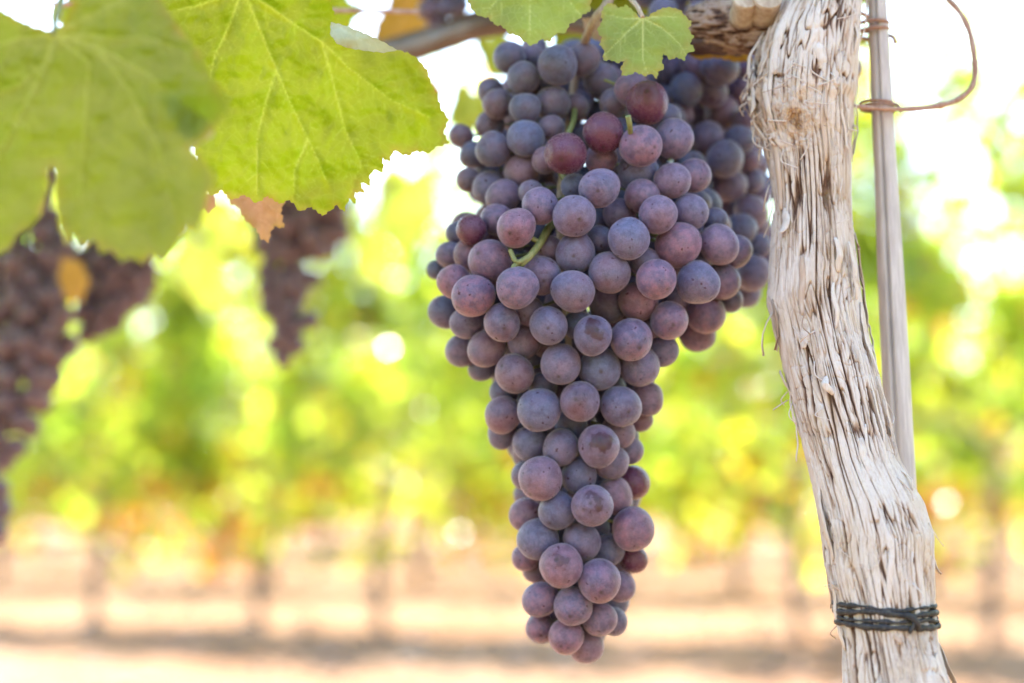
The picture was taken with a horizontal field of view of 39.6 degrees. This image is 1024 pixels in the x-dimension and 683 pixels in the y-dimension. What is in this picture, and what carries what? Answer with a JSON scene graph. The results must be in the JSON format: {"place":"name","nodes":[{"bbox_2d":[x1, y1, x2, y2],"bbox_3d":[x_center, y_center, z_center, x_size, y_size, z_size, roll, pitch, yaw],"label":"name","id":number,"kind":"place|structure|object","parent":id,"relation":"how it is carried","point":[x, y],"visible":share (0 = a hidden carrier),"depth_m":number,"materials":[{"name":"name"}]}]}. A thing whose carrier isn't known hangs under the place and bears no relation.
{"place":"outdoors","nodes":[
{"label":"outdoors","id":0,"kind":"place"},
{"bbox_2d":[0,473,1023,682],"bbox_3d":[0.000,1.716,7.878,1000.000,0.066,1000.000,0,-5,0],"label":"ground","id":1,"kind":"structure","parent":0,"point":[739,659],"depth_m":9.42,"materials":[{"name":"soil"}]},
{"bbox_2d":[3,229,37,516],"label":"grapevine","id":2,"kind":"object","parent":1,"relation":"on","point":[21,505],"depth_m":9.66,"materials":[{"name":"green plant"}]},
{"bbox_2d":[2,326,81,554],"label":"grapevine","id":3,"kind":"object","parent":1,"relation":"on","point":[4,551],"visible":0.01,"depth_m":16.74,"materials":[{"name":"green plant"}]},
{"bbox_2d":[0,325,94,579],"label":"grapevine","id":4,"kind":"object","parent":1,"relation":"on","point":[29,539],"visible":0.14,"depth_m":13.01,"materials":[{"name":"green plant"}]},
{"bbox_2d":[68,336,146,533],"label":"grapevine","id":5,"kind":"object","parent":1,"relation":"on","point":[82,348],"visible":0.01,"depth_m":20.60,"materials":[{"name":"green plant"}]},
{"bbox_2d":[36,309,210,556],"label":"grapevine","id":6,"kind":"object","parent":1,"relation":"on","point":[107,551],"visible":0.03,"depth_m":16.45,"materials":[{"name":"green plant"}]},
{"bbox_2d":[16,245,234,579],"bbox_3d":[-3.508,0.464,12.979,2.254,3.515,1.110,-1,-5,12],"label":"grapevine","id":7,"kind":"object","parent":1,"relation":"on","point":[139,502],"visible":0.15,"depth_m":12.80,"materials":[{"name":"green plant"}]},
{"bbox_2d":[2,149,253,621],"bbox_3d":[-2.401,0.010,9.510,2.684,3.806,1.205,-1,-5,12],"label":"grapevine","id":8,"kind":"object","parent":1,"relation":"on","point":[92,395],"visible":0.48,"depth_m":9.37,"materials":[{"name":"green plant"}]},
{"bbox_2d":[140,337,244,540],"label":"grapevine","id":9,"kind":"object","parent":1,"relation":"on","point":[159,508],"depth_m":20.44,"materials":[{"name":"green plant"}]},
{"bbox_2d":[140,306,287,547],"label":"grapevine","id":10,"kind":"object","parent":1,"relation":"on","point":[185,532],"visible":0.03,"depth_m":16.22,"materials":[{"name":"green plant"}]},
{"bbox_2d":[158,261,376,584],"bbox_3d":[-2.487,0.544,12.706,2.684,3.302,1.205,-1,-5,12],"label":"grapevine","id":11,"kind":"object","parent":1,"relation":"on","point":[241,420],"visible":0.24,"depth_m":12.59,"materials":[{"name":"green plant"}]},
{"bbox_2d":[128,147,448,629],"bbox_3d":[-1.413,-0.140,9.289,2.232,4.080,1.227,-1,-5,12],"label":"grapevine","id":12,"kind":"object","parent":1,"relation":"on","point":[196,479],"visible":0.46,"depth_m":9.19,"materials":[{"name":"green plant"}]},
{"bbox_2d":[238,317,349,541],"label":"grapevine","id":13,"kind":"object","parent":1,"relation":"on","point":[301,420],"visible":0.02,"depth_m":20.13,"materials":[{"name":"green plant"}]},
{"bbox_2d":[243,288,400,550],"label":"grapevine","id":14,"kind":"object","parent":1,"relation":"on","point":[324,522],"visible":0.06,"depth_m":15.93,"materials":[{"name":"green plant"}]},
{"bbox_2d":[227,52,514,629],"bbox_3d":[-0.768,-0.041,9.177,2.532,3.862,1.223,-1,-5,12],"label":"grapevine","id":15,"kind":"object","parent":1,"relation":"on","point":[415,297],"visible":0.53,"depth_m":8.99,"materials":[{"name":"green plant"}]},
{"bbox_2d":[321,309,447,540],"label":"grapevine","id":16,"kind":"object","parent":1,"relation":"on","point":[384,466],"visible":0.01,"depth_m":19.77,"materials":[{"name":"green plant"}]},
{"bbox_2d":[302,240,512,586],"bbox_3d":[-0.730,0.535,12.430,2.532,3.281,1.223,-1,-5,12],"label":"grapevine","id":17,"kind":"object","parent":1,"relation":"on","point":[419,458],"visible":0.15,"depth_m":12.24,"materials":[{"name":"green plant"}]},
{"bbox_2d":[354,289,512,556],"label":"grapevine","id":18,"kind":"object","parent":1,"relation":"on","point":[408,516],"visible":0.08,"depth_m":15.64,"materials":[{"name":"green plant"}]},
{"bbox_2d":[383,337,507,543],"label":"grapevine","id":19,"kind":"object","parent":1,"relation":"on","point":[434,477],"visible":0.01,"depth_m":19.58,"materials":[{"name":"green plant"}]},
{"bbox_2d":[486,398,672,546],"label":"grapevine","id":20,"kind":"object","parent":1,"relation":"on","point":[645,441],"depth_m":11.91,"materials":[{"name":"green plant"}]},
{"bbox_2d":[508,437,655,502],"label":"grapevine","id":21,"kind":"object","parent":1,"relation":"on","point":[645,468],"depth_m":15.29,"materials":[{"name":"green plant"}]},
{"bbox_2d":[412,45,752,574],"bbox_3d":[0.392,-0.176,8.862,2.254,4.065,1.110,-1,-5,12],"label":"grapevine","id":22,"kind":"object","parent":1,"relation":"on","point":[675,462],"visible":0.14,"depth_m":8.69,"materials":[{"name":"green plant"}]},
{"bbox_2d":[382,0,956,682],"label":"grapevine","id":23,"kind":"object","parent":1,"relation":"on","point":[876,530],"visible":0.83,"depth_m":0.57,"materials":[{"name":"grey plant"}]},
{"bbox_2d":[0,166,79,543],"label":"grape bunch","id":24,"kind":"object","parent":23,"relation":"hanging from","point":[36,319],"visible":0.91,"depth_m":1.02,"materials":[{"name":"purple food"}]},
{"bbox_2d":[48,188,56,206],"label":"vine leaf","id":25,"kind":"object","parent":23,"relation":"attached to","point":[54,195],"visible":0.02,"depth_m":1.32,"materials":[{"name":"plant"}]},
{"bbox_2d":[53,0,71,25],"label":"vine leaf","id":26,"kind":"object","parent":23,"relation":"attached to","point":[65,12],"visible":0.03,"depth_m":0.78,"materials":[{"name":"green plant"}]},
{"bbox_2d":[58,258,89,301],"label":"autumn leaf","id":27,"kind":"object","parent":23,"relation":"attached to","point":[73,280],"visible":1,"depth_m":0.97,"materials":[{"name":"orange plant"}]},
{"bbox_2d":[0,0,228,263],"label":"vine leaf","id":28,"kind":"object","parent":23,"relation":"attached to","point":[112,112],"visible":1,"depth_m":0.44,"materials":[{"name":"green plant"}]},
{"bbox_2d":[70,240,158,344],"bbox_3d":[-0.305,-0.071,1.090,0.074,0.147,0.062,0,-5,0],"label":"grape bunch","id":29,"kind":"object","parent":23,"relation":"hanging from","point":[117,292],"visible":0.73,"depth_m":1.07,"materials":[{"name":"purple food"}]},
{"bbox_2d":[0,1,419,13],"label":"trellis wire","id":30,"kind":"object","parent":23,"relation":"attached to","point":[336,10],"visible":0.38,"depth_m":0.68,"materials":[{"name":"white"}]},
{"bbox_2d":[205,195,215,213],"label":"dry leaf","id":31,"kind":"object","parent":23,"relation":"attached to","point":[210,205],"visible":0.43,"depth_m":0.59,"materials":[{"name":"brown plant"}]},
{"bbox_2d":[189,199,249,266],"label":"vine leaf","id":32,"kind":"object","parent":23,"relation":"attached to","point":[222,234],"visible":0.92,"depth_m":1.22,"materials":[{"name":"plant"}]},
{"bbox_2d":[227,195,285,242],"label":"dry leaf","id":33,"kind":"object","parent":23,"relation":"attached to","point":[264,217],"visible":0.66,"depth_m":0.60,"materials":[{"name":"brown plant"}]},
{"bbox_2d":[253,200,349,368],"bbox_3d":[-0.158,-0.077,1.072,0.068,0.195,0.065,3,-6,-28],"label":"grape bunch","id":34,"kind":"object","parent":23,"relation":"hanging from","point":[299,239],"visible":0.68,"depth_m":1.06,"materials":[{"name":"purple food"}]},
{"bbox_2d":[162,0,448,215],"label":"vine leaf","id":35,"kind":"object","parent":23,"relation":"attached to","point":[325,112],"visible":0.85,"depth_m":0.57,"materials":[{"name":"green plant"}]},
{"bbox_2d":[331,0,362,27],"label":"vine leaf","id":36,"kind":"object","parent":23,"relation":"attached to","point":[346,19],"visible":0.3,"depth_m":0.83,"materials":[{"name":"green plant"}]},
{"bbox_2d":[351,229,391,283],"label":"vine leaf","id":37,"kind":"object","parent":23,"relation":"hanging from","point":[373,253],"visible":0.98,"depth_m":1.52,"materials":[{"name":"plant"}]},
{"bbox_2d":[372,0,426,40],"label":"autumn leaf","id":38,"kind":"object","parent":23,"relation":"attached to","point":[387,26],"visible":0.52,"depth_m":0.92,"materials":[{"name":"orange plant"}]},
{"bbox_2d":[370,164,439,252],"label":"vine leaf","id":39,"kind":"object","parent":23,"relation":"hanging from","point":[406,212],"visible":1,"depth_m":1.37,"materials":[{"name":"plant"}]},
{"bbox_2d":[431,81,440,101],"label":"autumn leaf","id":40,"kind":"object","parent":23,"relation":"attached to","point":[436,88],"visible":0.16,"depth_m":0.75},
{"bbox_2d":[417,0,468,28],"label":"grape bunch","id":41,"kind":"object","parent":23,"relation":"hanging from","point":[432,12],"visible":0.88,"depth_m":0.81,"materials":[{"name":"purple food"}]},
{"bbox_2d":[447,84,483,133],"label":"vine leaf","id":42,"kind":"object","parent":23,"relation":"attached to","point":[466,108],"visible":0.66,"depth_m":0.97,"materials":[{"name":"plant"}]},
{"bbox_2d":[475,35,511,78],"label":"vine leaf","id":43,"kind":"object","parent":23,"relation":"hanging from","point":[486,47],"visible":0.44,"depth_m":0.92,"materials":[{"name":"green plant"}]},
{"bbox_2d":[468,0,591,45],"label":"vine leaf","id":44,"kind":"object","parent":23,"relation":"hanging from","point":[530,22],"visible":1,"depth_m":0.58,"materials":[{"name":"green plant"}]},
{"bbox_2d":[426,0,752,663],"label":"grape bunch","id":45,"kind":"object","parent":23,"relation":"hanging from","point":[545,246],"visible":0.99,"depth_m":0.58,"materials":[{"name":"purple food"}]},
{"bbox_2d":[636,0,770,307],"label":"grape bunch","id":46,"kind":"object","parent":23,"relation":"hanging from","point":[704,94],"visible":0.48,"depth_m":0.66,"materials":[{"name":"purple food"}]},
{"bbox_2d":[689,54,751,61],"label":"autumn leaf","id":47,"kind":"object","parent":23,"relation":"attached to","point":[743,58],"visible":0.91,"depth_m":0.63,"materials":[{"name":"orange plant"}]},
{"bbox_2d":[858,57,863,78],"bbox_3d":[0.172,-0.185,0.740,0.020,0.104,0.021,0,-5,0],"label":"grape bunch","id":48,"kind":"object","parent":23,"relation":"hanging from","point":[861,66],"visible":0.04,"depth_m":0.73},
{"bbox_2d":[832,600,940,633],"bbox_3d":[0.142,0.103,0.539,0.040,0.011,0.043,0,-5,0],"label":"twine tie","id":49,"kind":"object","parent":23,"relation":"attached to","point":[883,625],"visible":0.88,"depth_m":0.52,"materials":[{"name":"black fabric"}]},
{"bbox_2d":[646,375,731,545],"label":"grapevine","id":50,"kind":"object","parent":1,"relation":"on","point":[709,413],"visible":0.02,"depth_m":18.83,"materials":[{"name":"green plant"}]},
{"bbox_2d":[653,310,786,564],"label":"grapevine","id":51,"kind":"object","parent":1,"relation":"on","point":[713,423],"visible":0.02,"depth_m":15.10,"materials":[{"name":"green plant"}]},
{"bbox_2d":[640,303,870,589],"bbox_3d":[2.076,0.420,11.781,2.232,3.392,1.227,-1,-5,12],"label":"grapevine","id":52,"kind":"object","parent":1,"relation":"on","point":[669,391],"visible":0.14,"depth_m":11.71,"materials":[{"name":"green plant"}]},
{"bbox_2d":[708,317,878,545],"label":"grapevine","id":53,"kind":"object","parent":1,"relation":"on","point":[814,507],"depth_m":18.57,"materials":[{"name":"green plant"}]},
{"bbox_2d":[661,0,961,639],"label":"grapevine","id":54,"kind":"object","parent":1,"relation":"on","point":[727,371],"visible":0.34,"depth_m":8.47,"materials":[{"name":"green plant"}]},
{"bbox_2d":[762,299,963,540],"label":"grapevine","id":55,"kind":"object","parent":1,"relation":"on","point":[808,481],"visible":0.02,"depth_m":14.87,"materials":[{"name":"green plant"}]},
{"bbox_2d":[867,0,916,488],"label":"wooden stake","id":56,"kind":"object","parent":1,"relation":"on","point":[895,371],"visible":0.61,"depth_m":0.60,"materials":[{"name":"grey wood"}]},
{"bbox_2d":[860,11,896,43],"bbox_3d":[0.153,-0.135,0.618,0.024,0.013,0.016,2,-6,-23],"label":"dried tendril","id":57,"kind":"object","parent":56,"relation":"attached to","point":[877,26],"visible":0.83,"depth_m":0.61},
{"bbox_2d":[854,0,977,112],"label":"dried tendril","id":58,"kind":"object","parent":56,"relation":"attached to","point":[886,105],"visible":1,"depth_m":0.61},
{"bbox_2d":[791,192,1023,581],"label":"grapevine","id":59,"kind":"object","parent":1,"relation":"on","point":[1012,512],"visible":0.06,"depth_m":11.40,"materials":[{"name":"green plant"}]},
{"bbox_2d":[872,317,965,485],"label":"grapevine","id":60,"kind":"object","parent":1,"relation":"on","point":[931,481],"visible":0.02,"depth_m":18.11,"materials":[{"name":"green plant"}]},
{"bbox_2d":[851,0,1023,645],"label":"grapevine","id":61,"kind":"object","parent":1,"relation":"on","point":[951,300],"visible":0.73,"depth_m":8.29,"materials":[{"name":"green plant"}]},
{"bbox_2d":[870,228,1023,568],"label":"grapevine","id":62,"kind":"object","parent":1,"relation":"on","point":[976,504],"visible":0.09,"depth_m":14.45,"materials":[{"name":"green plant"}]},
{"bbox_2d":[919,274,1022,549],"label":"grapevine","id":63,"kind":"object","parent":1,"relation":"on","point":[1014,537],"visible":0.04,"depth_m":18.00,"materials":[{"name":"green plant"}]},
{"bbox_2d":[920,161,1023,561],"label":"grapevine","id":64,"kind":"object","parent":1,"relation":"on","point":[994,276],"visible":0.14,"depth_m":11.37,"materials":[{"name":"green plant"}]},
{"bbox_2d":[925,17,1023,548],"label":"grapevine","id":65,"kind":"object","parent":1,"relation":"on","point":[986,115],"visible":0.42,"depth_m":8.52,"materials":[{"name":"green plant"}]},
{"bbox_2d":[0,0,1023,472],"label":"sky","id":66,"kind":"structure","parent":0,"point":[37,16],"materials":[{"name":"white"}]},
{"bbox_2d":[582,18,601,41],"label":"autumn leaf","id":67,"kind":"object","parent":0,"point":[595,36],"visible":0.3,"depth_m":0.63,"materials":[{"name":"brown plant"}]},
{"bbox_2d":[597,0,694,78],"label":"vine leaf","id":68,"kind":"object","parent":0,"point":[642,44],"visible":1,"depth_m":0.57,"materials":[{"name":"green plant"}]},
{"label":"grapevine","id":69,"kind":"object","parent":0,"visible":0},
{"bbox_2d":[165,243,235,308],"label":"vine leaf","id":70,"kind":"object","parent":69,"relation":"attached to","point":[197,279],"visible":0.94,"depth_m":1.52,"materials":[{"name":"plant"}]}
]}

